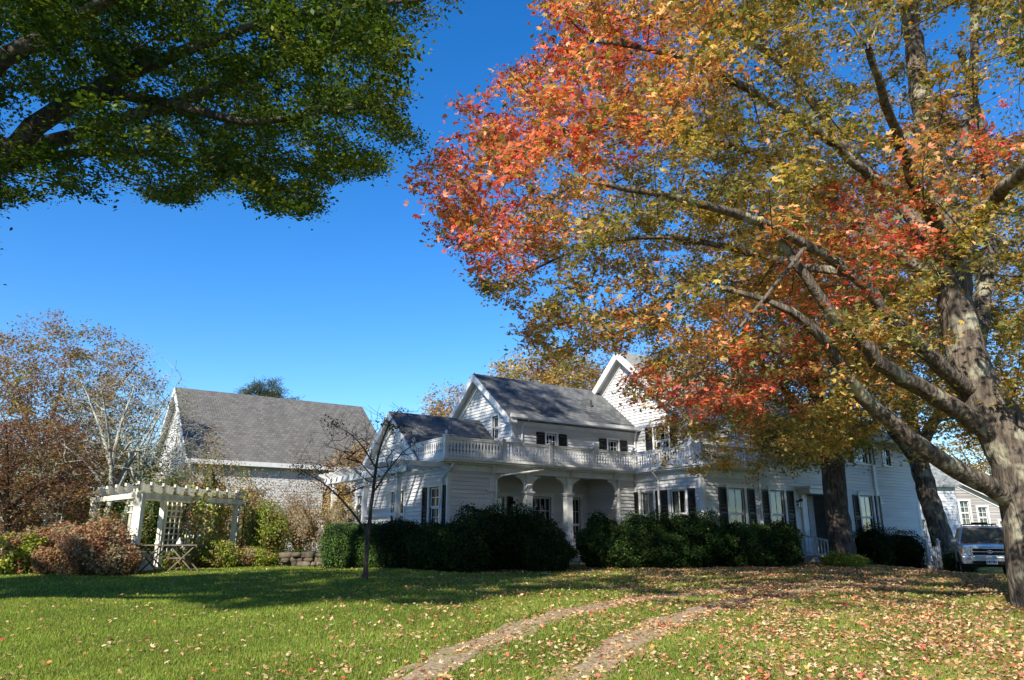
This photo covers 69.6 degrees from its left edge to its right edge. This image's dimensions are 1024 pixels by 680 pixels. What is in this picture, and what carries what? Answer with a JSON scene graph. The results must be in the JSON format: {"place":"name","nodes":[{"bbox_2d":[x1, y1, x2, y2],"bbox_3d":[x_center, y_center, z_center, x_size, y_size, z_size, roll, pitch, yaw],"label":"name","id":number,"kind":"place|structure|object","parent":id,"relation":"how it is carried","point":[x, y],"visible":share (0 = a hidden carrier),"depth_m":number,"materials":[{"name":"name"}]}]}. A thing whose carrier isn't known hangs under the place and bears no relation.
{"place":"outdoors","nodes":[
{"label":"outdoors","id":0,"kind":"place"},
{"bbox_2d":[0,561,1023,679],"bbox_3d":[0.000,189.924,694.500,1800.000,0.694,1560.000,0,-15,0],"label":"lawn","id":1,"kind":"structure","parent":0,"point":[991,570],"depth_m":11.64,"materials":[{"name":"plant"}]},
{"bbox_2d":[0,527,60,573],"bbox_3d":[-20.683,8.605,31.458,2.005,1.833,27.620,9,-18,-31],"label":"hydrangea","id":2,"kind":"object","parent":1,"relation":"on","point":[18,551],"visible":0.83,"depth_m":20.42,"materials":[{"name":"green plant"}]},
{"bbox_2d":[0,498,66,536],"bbox_3d":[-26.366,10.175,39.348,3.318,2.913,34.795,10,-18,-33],"label":"shrub","id":3,"kind":"object","parent":1,"relation":"on","point":[20,527],"visible":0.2,"depth_m":26.07,"materials":[{"name":"brown plant"}]},
{"bbox_2d":[30,545,58,574],"bbox_3d":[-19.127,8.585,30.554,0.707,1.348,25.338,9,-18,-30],"label":"shrub","id":4,"kind":"object","parent":1,"relation":"on","point":[37,563],"visible":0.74,"depth_m":20.11,"materials":[{"name":"brown plant"}]},
{"bbox_2d":[22,520,74,570],"bbox_3d":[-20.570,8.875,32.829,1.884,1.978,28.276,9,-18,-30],"label":"hydrangea","id":5,"kind":"object","parent":1,"relation":"on","point":[46,531],"visible":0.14,"depth_m":21.73,"materials":[{"name":"brown plant"}]},
{"bbox_2d":[0,427,129,532],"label":"tree","id":6,"kind":"object","parent":1,"relation":"on","point":[34,475],"visible":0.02,"depth_m":43.16,"materials":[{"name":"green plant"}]},
{"bbox_2d":[0,399,146,536],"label":"red leaf tree","id":7,"kind":"object","parent":1,"relation":"on","point":[8,508],"visible":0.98,"depth_m":24.13,"materials":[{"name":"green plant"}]},
{"bbox_2d":[0,308,167,515],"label":"tree","id":8,"kind":"object","parent":1,"relation":"on","point":[17,400],"visible":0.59,"depth_m":37.68,"materials":[{"name":"brown plant"}]},
{"bbox_2d":[35,505,134,575],"bbox_3d":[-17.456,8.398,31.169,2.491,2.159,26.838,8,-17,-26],"label":"hydrangea","id":9,"kind":"object","parent":1,"relation":"on","point":[88,541],"visible":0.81,"depth_m":20.15,"materials":[{"name":"brown plant"}]},
{"bbox_2d":[80,503,130,533],"bbox_3d":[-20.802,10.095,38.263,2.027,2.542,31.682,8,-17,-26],"label":"shrub","id":10,"kind":"object","parent":1,"relation":"on","point":[105,512],"visible":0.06,"depth_m":25.80,"materials":[{"name":"brown plant"}]},
{"bbox_2d":[30,432,182,525],"bbox_3d":[-21.689,8.411,40.144,7.831,7.139,8.228,0,-15,0],"label":"tree","id":11,"kind":"object","parent":1,"relation":"on","point":[117,504],"visible":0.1,"depth_m":39.33,"materials":[{"name":"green plant"}]},
{"bbox_2d":[92,539,145,575],"bbox_3d":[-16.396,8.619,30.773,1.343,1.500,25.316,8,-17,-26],"label":"hydrangea","id":12,"kind":"object","parent":1,"relation":"on","point":[128,559],"visible":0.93,"depth_m":20.16,"materials":[{"name":"brown plant"}]},
{"bbox_2d":[41,342,198,520],"bbox_3d":[-17.483,5.033,32.829,6.502,9.865,6.304,0,-15,0],"label":"lichen tree","id":13,"kind":"object","parent":1,"relation":"on","point":[111,459],"visible":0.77,"depth_m":32.82,"materials":[{"name":"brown plant"}]},
{"bbox_2d":[41,481,244,570],"bbox_3d":[-12.252,6.779,26.103,7.517,2.821,5.687,-12,-19,38],"label":"garden arbor","id":14,"kind":"object","parent":1,"relation":"on","point":[137,497],"visible":0.56,"depth_m":24.32,"materials":[{"name":"beige paint"}]},
{"bbox_2d":[178,477,220,568],"bbox_3d":[-10.380,6.264,24.251,1.363,3.505,1.296,0,-15,0],"label":"climbing vine","id":15,"kind":"object","parent":14,"relation":"attached to","point":[204,515],"visible":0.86,"depth_m":24.26,"materials":[{"name":"green plant"}]},
{"bbox_2d":[203,488,244,540],"bbox_3d":[-10.497,7.034,26.426,1.514,3.394,1.534,0,-15,0],"label":"climbing vine","id":16,"kind":"object","parent":14,"relation":"attached to","point":[221,520],"visible":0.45,"depth_m":26.41,"materials":[{"name":"green plant"}]},
{"bbox_2d":[206,479,263,548],"bbox_3d":[-10.164,6.702,26.517,2.337,3.358,1.127,9,-17,-29],"label":"climbing vine","id":17,"kind":"object","parent":14,"relation":"attached to","point":[244,513],"visible":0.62,"depth_m":26.78,"materials":[{"name":"green plant"}]},
{"bbox_2d":[79,374,212,526],"bbox_3d":[-17.495,5.917,34.667,5.788,9.068,5.544,-4,-16,16],"label":"lichen tree","id":18,"kind":"object","parent":1,"relation":"on","point":[140,464],"visible":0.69,"depth_m":34.74,"materials":[{"name":"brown plant"}]},
{"bbox_2d":[138,552,156,570],"bbox_3d":[-11.458,6.782,22.613,0.800,0.560,0.580,0,-15,0],"label":"planter box","id":19,"kind":"object","parent":1,"relation":"on","point":[145,562],"visible":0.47,"depth_m":22.42,"materials":[{"name":"beige paint"}]},
{"bbox_2d":[116,464,183,555],"bbox_3d":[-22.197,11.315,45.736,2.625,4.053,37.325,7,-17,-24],"label":"tall shrub","id":20,"kind":"object","parent":1,"relation":"on","point":[150,523],"visible":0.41,"depth_m":30.13,"materials":[{"name":"green plant"}]},
{"bbox_2d":[135,445,204,555],"bbox_3d":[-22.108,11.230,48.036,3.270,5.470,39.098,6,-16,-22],"label":"tall shrub","id":21,"kind":"object","parent":1,"relation":"on","point":[172,480],"visible":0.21,"depth_m":32.03,"materials":[{"name":"green plant"}]},
{"bbox_2d":[135,544,205,571],"bbox_3d":[-10.264,6.497,21.965,1.900,0.786,0.800,1,-15,-4],"label":"folding table","id":22,"kind":"object","parent":1,"relation":"on","point":[179,557],"visible":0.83,"depth_m":21.93,"materials":[{"name":"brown wood"}]},
{"bbox_2d":[160,548,206,567],"bbox_3d":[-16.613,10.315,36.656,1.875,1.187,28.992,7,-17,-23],"label":"shrub","id":23,"kind":"object","parent":1,"relation":"on","point":[167,563],"visible":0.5,"depth_m":24.19,"materials":[{"name":"green plant"}]},
{"bbox_2d":[175,424,247,549],"bbox_3d":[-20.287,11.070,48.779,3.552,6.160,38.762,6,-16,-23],"label":"tall shrub","id":24,"kind":"object","parent":1,"relation":"on","point":[210,481],"visible":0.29,"depth_m":32.66,"materials":[{"name":"green plant"}]},
{"bbox_2d":[183,532,247,567],"bbox_3d":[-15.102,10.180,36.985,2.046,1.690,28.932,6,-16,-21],"label":"shrub","id":25,"kind":"object","parent":1,"relation":"on","point":[217,554],"visible":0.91,"depth_m":24.43,"materials":[{"name":"green plant"}]},
{"bbox_2d":[0,0,466,284],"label":"shade tree","id":26,"kind":"object","parent":1,"relation":"on","point":[52,29],"visible":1,"depth_m":11.05,"materials":[{"name":"green plant"}]},
{"bbox_2d":[213,453,280,547],"bbox_3d":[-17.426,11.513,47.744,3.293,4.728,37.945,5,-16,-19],"label":"tall shrub","id":27,"kind":"object","parent":1,"relation":"on","point":[245,493],"visible":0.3,"depth_m":31.91,"materials":[{"name":"green plant"}]},
{"bbox_2d":[225,545,279,566],"bbox_3d":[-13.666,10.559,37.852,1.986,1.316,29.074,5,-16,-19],"label":"shrub","id":28,"kind":"object","parent":1,"relation":"on","point":[260,556],"visible":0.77,"depth_m":24.99,"materials":[{"name":"green plant"}]},
{"bbox_2d":[147,387,376,554],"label":"barn","id":29,"kind":"structure","parent":1,"relation":"on","point":[267,434],"depth_m":45.71,"materials":[{"name":"white paint"}]},
{"bbox_2d":[173,423,179,449],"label":"window","id":30,"kind":"structure","parent":29,"relation":"in","point":[176,443],"depth_m":46.14,"materials":[{"name":"white paint"}]},
{"bbox_2d":[320,491,336,511],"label":"window","id":31,"kind":"structure","parent":29,"relation":"in","point":[323,498],"depth_m":44.61,"materials":[{"name":"white paint"}]},
{"bbox_2d":[239,498,292,564],"bbox_3d":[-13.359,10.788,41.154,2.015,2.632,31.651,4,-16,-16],"label":"shrub","id":32,"kind":"object","parent":1,"relation":"on","point":[266,532],"visible":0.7,"depth_m":27.09,"materials":[{"name":"green plant"}]},
{"bbox_2d":[234,376,300,399],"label":"pine tree","id":33,"kind":"object","parent":1,"relation":"on","point":[276,392],"visible":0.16,"depth_m":61.99,"materials":[{"name":"green plant"}]},
{"bbox_2d":[244,436,345,549],"bbox_3d":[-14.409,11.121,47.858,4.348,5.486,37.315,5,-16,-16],"label":"twiggy shrub","id":34,"kind":"object","parent":1,"relation":"on","point":[286,503],"visible":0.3,"depth_m":32.20,"materials":[{"name":"brown plant"}]},
{"bbox_2d":[272,548,322,564],"bbox_3d":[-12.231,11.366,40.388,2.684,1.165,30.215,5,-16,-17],"label":"shrub","id":35,"kind":"object","parent":1,"relation":"on","point":[294,551],"visible":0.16,"depth_m":26.94,"materials":[{"name":"green plant"}]},
{"bbox_2d":[278,551,323,566],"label":"stone wall","id":36,"kind":"structure","parent":1,"relation":"on","point":[301,559],"depth_m":25.74,"materials":[{"name":"grey stone"}]},
{"bbox_2d":[272,479,334,552],"bbox_3d":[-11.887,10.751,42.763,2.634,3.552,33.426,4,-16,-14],"label":"twiggy shrub","id":37,"kind":"object","parent":1,"relation":"on","point":[304,529],"visible":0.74,"depth_m":28.21,"materials":[{"name":"beige plant"}]},
{"bbox_2d":[309,484,360,551],"bbox_3d":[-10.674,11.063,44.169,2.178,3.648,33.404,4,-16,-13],"label":"twiggy shrub","id":38,"kind":"object","parent":1,"relation":"on","point":[336,513],"visible":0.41,"depth_m":29.43,"materials":[{"name":"beige plant"}]},
{"bbox_2d":[307,440,369,519],"bbox_3d":[-7.815,7.951,36.194,5.125,5.970,5.232,0,-15,0],"label":"autumn tree","id":39,"kind":"object","parent":1,"relation":"on","point":[349,464],"visible":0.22,"depth_m":35.84,"materials":[{"name":"brown plant"}]},
{"bbox_2d":[320,517,358,550],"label":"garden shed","id":40,"kind":"structure","parent":1,"relation":"on","point":[350,522],"depth_m":29.59,"materials":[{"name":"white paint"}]},
{"bbox_2d":[313,521,380,568],"bbox_3d":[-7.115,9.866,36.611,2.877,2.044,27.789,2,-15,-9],"label":"box hedge","id":41,"kind":"object","parent":1,"relation":"on","point":[343,547],"visible":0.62,"depth_m":23.68,"materials":[{"name":"green plant"}]},
{"bbox_2d":[279,404,423,578],"bbox_3d":[-4.054,3.827,18.859,3.774,4.562,4.116,0,-15,0],"label":"ornamental tree","id":42,"kind":"object","parent":1,"relation":"on","point":[366,551],"visible":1,"depth_m":18.79,"materials":[{"name":"brown plant"}]},
{"bbox_2d":[319,459,448,523],"bbox_3d":[-5.134,6.750,27.578,2.050,3.800,7.600,10,-18,-33],"label":"entry arbor","id":43,"kind":"object","parent":1,"relation":"on","point":[342,476],"visible":0.6,"depth_m":26.36,"materials":[{"name":"white paint"}]},
{"bbox_2d":[372,515,420,568],"bbox_3d":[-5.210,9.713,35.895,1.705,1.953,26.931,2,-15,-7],"label":"box hedge","id":44,"kind":"object","parent":1,"relation":"on","point":[390,550],"visible":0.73,"depth_m":23.31,"materials":[{"name":"green plant"}]},
{"bbox_2d":[400,517,451,569],"bbox_3d":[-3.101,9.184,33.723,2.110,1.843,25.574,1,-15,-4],"label":"yew shrub","id":45,"kind":"object","parent":1,"relation":"on","point":[416,552],"visible":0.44,"depth_m":22.14,"materials":[{"name":"green plant"}]},
{"bbox_2d":[417,378,464,416],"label":"autumn tree","id":46,"kind":"object","parent":1,"relation":"on","point":[441,410],"visible":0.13,"depth_m":55.01,"materials":[{"name":"orange plant"}]},
{"bbox_2d":[421,519,493,572],"bbox_3d":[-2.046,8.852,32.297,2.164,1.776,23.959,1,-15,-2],"label":"yew shrub","id":47,"kind":"object","parent":1,"relation":"on","point":[453,548],"visible":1,"depth_m":21.18,"materials":[{"name":"green plant"}]},
{"bbox_2d":[451,500,520,570],"bbox_3d":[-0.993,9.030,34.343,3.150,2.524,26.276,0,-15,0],"label":"yew shrub","id":48,"kind":"object","parent":1,"relation":"on","point":[490,522],"visible":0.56,"depth_m":22.51,"materials":[{"name":"green plant"}]},
{"bbox_2d":[0,562,1023,679],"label":"leaf litter","id":49,"kind":"object","parent":1,"relation":"on","point":[927,604],"visible":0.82,"depth_m":11.12,"materials":[{"name":"brown plant"}]},
{"bbox_2d":[449,344,604,409],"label":"autumn tree","id":50,"kind":"object","parent":1,"relation":"on","point":[568,372],"visible":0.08,"depth_m":49.13,"materials":[{"name":"yellow plant"}]},
{"bbox_2d":[495,499,567,570],"bbox_3d":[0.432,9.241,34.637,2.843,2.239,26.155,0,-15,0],"label":"yew shrub","id":51,"kind":"object","parent":1,"relation":"on","point":[527,523],"visible":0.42,"depth_m":22.70,"materials":[{"name":"green plant"}]},
{"bbox_2d":[518,526,582,571],"bbox_3d":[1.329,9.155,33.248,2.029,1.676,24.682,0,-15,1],"label":"yew shrub","id":52,"kind":"object","parent":1,"relation":"on","point":[551,551],"visible":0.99,"depth_m":21.74,"materials":[{"name":"green plant"}]},
{"bbox_2d":[571,509,627,567],"bbox_3d":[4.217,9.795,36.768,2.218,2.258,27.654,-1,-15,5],"label":"yew shrub","id":53,"kind":"object","parent":1,"relation":"on","point":[588,538],"visible":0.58,"depth_m":24.15,"materials":[{"name":"green plant"}]},
{"bbox_2d":[592,531,649,568],"bbox_3d":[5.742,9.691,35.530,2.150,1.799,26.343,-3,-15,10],"label":"yew shrub","id":54,"kind":"object","parent":1,"relation":"on","point":[618,553],"visible":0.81,"depth_m":23.38,"materials":[{"name":"green plant"}]},
{"bbox_2d":[590,338,655,388],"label":"autumn tree","id":55,"kind":"object","parent":1,"relation":"on","point":[602,361],"visible":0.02,"depth_m":55.22,"materials":[{"name":"orange plant"}]},
{"bbox_2d":[354,351,925,565],"bbox_3d":[6.792,5.557,33.651,24.670,10.520,13.740,10,-18,-33],"label":"farmhouse","id":56,"kind":"object","parent":1,"relation":"on","point":[570,458],"visible":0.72,"depth_m":30.19,"materials":[{"name":"white paint"}]},
{"bbox_2d":[355,492,361,520],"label":"window","id":57,"kind":"structure","parent":56,"relation":"in","point":[359,494],"depth_m":31.77,"materials":[{"name":"white paint"}]},
{"bbox_2d":[388,486,406,524],"bbox_3d":[-4.250,6.736,28.607,0.620,1.980,1.470,10,-18,-33],"label":"window","id":58,"kind":"structure","parent":56,"relation":"in","point":[403,489],"depth_m":28.99,"materials":[{"name":"white paint"}]},
{"bbox_2d":[426,482,440,523],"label":"window","id":59,"kind":"structure","parent":56,"relation":"in","point":[433,489],"depth_m":26.42,"materials":[{"name":"white paint"}]},
{"bbox_2d":[490,413,499,440],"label":"window","id":60,"kind":"structure","parent":56,"relation":"in","point":[495,418],"depth_m":31.21,"materials":[{"name":"white paint"}]},
{"bbox_2d":[497,492,508,515],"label":"window","id":61,"kind":"structure","parent":56,"relation":"in","point":[500,499],"depth_m":29.05,"materials":[{"name":"white paint"}]},
{"bbox_2d":[512,496,522,514],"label":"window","id":62,"kind":"structure","parent":56,"relation":"in","point":[519,498],"depth_m":29.41,"materials":[{"name":"white paint"}]},
{"bbox_2d":[533,492,554,529],"bbox_3d":[1.052,7.454,29.973,1.320,2.410,0.620,10,-18,-33],"label":"window","id":63,"kind":"structure","parent":56,"relation":"in","point":[542,501],"depth_m":30.34,"materials":[{"name":"white paint"}]},
{"bbox_2d":[544,431,558,450],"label":"window","id":64,"kind":"structure","parent":56,"relation":"in","point":[554,436],"depth_m":31.14,"materials":[{"name":"white paint"}]},
{"bbox_2d":[560,494,583,553],"bbox_3d":[2.379,7.689,30.838,1.220,2.410,0.620,10,-18,-33],"label":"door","id":65,"kind":"structure","parent":56,"relation":"in","point":[577,498],"depth_m":31.03,"materials":[{"name":"white paint"}]},
{"bbox_2d":[606,437,619,455],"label":"window","id":66,"kind":"structure","parent":56,"relation":"in","point":[613,444],"depth_m":33.01,"materials":[{"name":"white paint"}]},
{"bbox_2d":[636,487,655,520],"bbox_3d":[5.637,7.014,29.649,0.620,2.090,1.060,10,-18,-33],"label":"window","id":67,"kind":"structure","parent":56,"relation":"in","point":[647,504],"depth_m":29.84,"materials":[{"name":"white paint"}]},
{"bbox_2d":[650,422,671,457],"bbox_3d":[6.749,4.407,32.447,0.620,1.490,1.160,10,-18,-33],"label":"window","id":68,"kind":"structure","parent":56,"relation":"in","point":[655,442],"depth_m":32.70,"materials":[{"name":"white paint"}]},
{"bbox_2d":[665,484,687,520],"bbox_3d":[6.570,6.651,28.311,0.620,2.090,1.120,10,-18,-33],"label":"window","id":69,"kind":"structure","parent":56,"relation":"in","point":[677,499],"depth_m":28.61,"materials":[{"name":"white paint"}]},
{"bbox_2d":[724,483,749,527],"bbox_3d":[8.516,6.651,28.408,1.270,2.140,0.620,10,-18,-33],"label":"window","id":70,"kind":"structure","parent":56,"relation":"in","point":[737,501],"depth_m":28.49,"materials":[{"name":"glass"}]},
{"bbox_2d":[769,432,785,455],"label":"window","id":71,"kind":"structure","parent":56,"relation":"in","point":[769,432],"depth_m":30.71,"materials":[{"name":"white paint"}]},
{"bbox_2d":[767,486,788,523],"bbox_3d":[10.567,7.014,29.744,1.220,2.140,0.620,10,-18,-33],"label":"window","id":72,"kind":"structure","parent":56,"relation":"in","point":[777,495],"depth_m":29.84,"materials":[{"name":"glass"}]},
{"bbox_2d":[853,447,870,465],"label":"window","id":73,"kind":"structure","parent":56,"relation":"in","point":[862,461],"depth_m":33.91,"materials":[{"name":"white paint"}]},
{"bbox_2d":[857,491,877,530],"bbox_3d":[15.791,7.937,33.143,1.320,2.140,0.620,10,-18,-33],"label":"window","id":74,"kind":"structure","parent":56,"relation":"in","point":[866,499],"depth_m":33.24,"materials":[{"name":"glass"}]},
{"bbox_2d":[881,446,894,467],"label":"window","id":75,"kind":"structure","parent":56,"relation":"in","point":[886,455],"depth_m":34.98,"materials":[{"name":"white paint"}]},
{"bbox_2d":[606,509,675,567],"bbox_3d":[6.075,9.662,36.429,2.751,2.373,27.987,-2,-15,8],"label":"yew shrub","id":76,"kind":"object","parent":1,"relation":"on","point":[644,526],"visible":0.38,"depth_m":23.96,"materials":[{"name":"green plant"}]},
{"bbox_2d":[636,529,711,567],"bbox_3d":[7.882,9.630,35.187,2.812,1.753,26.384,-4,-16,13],"label":"yew shrub","id":77,"kind":"object","parent":1,"relation":"on","point":[676,550],"visible":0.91,"depth_m":23.12,"materials":[{"name":"green plant"}]},
{"bbox_2d":[660,508,733,568],"bbox_3d":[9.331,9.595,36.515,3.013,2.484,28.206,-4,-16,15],"label":"yew shrub","id":78,"kind":"object","parent":1,"relation":"on","point":[701,526],"visible":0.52,"depth_m":23.96,"materials":[{"name":"green plant"}]},
{"bbox_2d":[387,0,1023,607],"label":"maple tree","id":79,"kind":"object","parent":1,"relation":"on","point":[985,410],"visible":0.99,"depth_m":13.57,"materials":[{"name":"orange plant"}]},
{"bbox_2d":[712,519,785,567],"bbox_3d":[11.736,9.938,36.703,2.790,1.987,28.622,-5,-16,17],"label":"yew shrub","id":80,"kind":"object","parent":1,"relation":"on","point":[749,546],"visible":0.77,"depth_m":24.09,"materials":[{"name":"green plant"}]},
{"bbox_2d":[748,518,807,566],"bbox_3d":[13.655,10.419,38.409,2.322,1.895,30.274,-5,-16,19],"label":"yew shrub","id":81,"kind":"object","parent":1,"relation":"on","point":[790,542],"visible":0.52,"depth_m":25.14,"materials":[{"name":"green plant"}]},
{"bbox_2d":[663,144,1003,554],"bbox_3d":[11.818,0.586,28.566,12.123,16.169,12.001,0,-15,0],"label":"street tree","id":82,"kind":"object","parent":1,"relation":"on","point":[839,523],"visible":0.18,"depth_m":26.68,"materials":[{"name":"orange plant"}]},
{"bbox_2d":[817,550,876,566],"bbox_3d":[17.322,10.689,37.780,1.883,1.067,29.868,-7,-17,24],"label":"shrub","id":83,"kind":"object","parent":1,"relation":"on","point":[840,559],"visible":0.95,"depth_m":24.92,"materials":[{"name":"green plant"}]},
{"bbox_2d":[853,521,897,565],"bbox_3d":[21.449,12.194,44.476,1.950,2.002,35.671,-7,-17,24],"label":"yew shrub","id":84,"kind":"object","parent":1,"relation":"on","point":[874,544],"visible":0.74,"depth_m":29.30,"materials":[{"name":"green plant"}]},
{"bbox_2d":[789,201,1023,570],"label":"street tree","id":85,"kind":"object","parent":1,"relation":"on","point":[935,517],"visible":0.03,"depth_m":32.12,"materials":[{"name":"brown plant"}]},
{"bbox_2d":[884,527,933,568],"bbox_3d":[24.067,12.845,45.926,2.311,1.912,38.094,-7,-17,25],"label":"yew shrub","id":86,"kind":"object","parent":1,"relation":"on","point":[910,551],"visible":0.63,"depth_m":30.09,"materials":[{"name":"green plant"}]},
{"bbox_2d":[924,538,943,569],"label":"picket gate","id":87,"kind":"structure","parent":1,"relation":"on","point":[929,558],"depth_m":29.90,"materials":[{"name":"white paint"}]},
{"bbox_2d":[919,463,961,557],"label":"neighbour barn","id":88,"kind":"structure","parent":1,"relation":"on","point":[946,485],"depth_m":45.36,"materials":[{"name":"white paint"}]},
{"bbox_2d":[921,518,930,541],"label":"window","id":89,"kind":"structure","parent":88,"relation":"in","point":[926,535],"depth_m":44.84,"materials":[{"name":"white paint"}]},
{"bbox_2d":[940,548,978,572],"bbox_3d":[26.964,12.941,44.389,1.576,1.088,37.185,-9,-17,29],"label":"shrub","id":90,"kind":"object","parent":1,"relation":"on","point":[950,564],"visible":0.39,"depth_m":29.57,"materials":[{"name":"green plant"}]},
{"bbox_2d":[931,417,990,475],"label":"distant tree","id":91,"kind":"object","parent":1,"relation":"on","point":[966,459],"visible":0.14,"depth_m":59.66,"materials":[{"name":"brown plant"}]},
{"bbox_2d":[950,522,1005,574],"bbox_3d":[17.101,7.563,26.727,2.100,1.880,4.788,-8,-17,26],"label":"parked car","id":92,"kind":"object","parent":1,"relation":"on","point":[977,553],"visible":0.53,"depth_m":25.52,"materials":[{"name":"silver metal"}]},
{"bbox_2d":[955,482,1001,527],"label":"neighbour house","id":93,"kind":"structure","parent":1,"relation":"on","point":[974,505],"depth_m":48.81,"materials":[{"name":"white wood"}]},
{"bbox_2d":[957,499,974,525],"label":"window","id":94,"kind":"structure","parent":93,"relation":"in","point":[964,505],"depth_m":48.81,"materials":[{"name":"white paint"}]},
{"bbox_2d":[975,505,990,525],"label":"window","id":95,"kind":"structure","parent":93,"relation":"in","point":[983,515],"depth_m":48.75,"materials":[{"name":"white paint"}]},
{"bbox_2d":[997,519,1001,527],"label":"window","id":96,"kind":"structure","parent":93,"relation":"in","point":[999,520],"depth_m":48.53,"materials":[{"name":"white paint"}]},
{"bbox_2d":[966,363,1023,473],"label":"distant tree","id":97,"kind":"object","parent":1,"relation":"on","point":[986,469],"visible":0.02,"depth_m":56.76,"materials":[{"name":"brown plant"}]},
{"bbox_2d":[0,0,1023,482],"label":"sky","id":98,"kind":"structure","parent":0,"point":[353,309],"materials":[{"name":"blue"}]},
{"bbox_2d":[384,577,915,679],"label":"driveway track","id":99,"kind":"structure","parent":0,"point":[443,664],"depth_m":9.79,"materials":[{"name":"beige gravel"}]},
{"bbox_2d":[543,580,928,679],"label":"driveway track","id":100,"kind":"structure","parent":0,"point":[644,638],"depth_m":9.58,"materials":[{"name":"beige gravel"}]}
]}

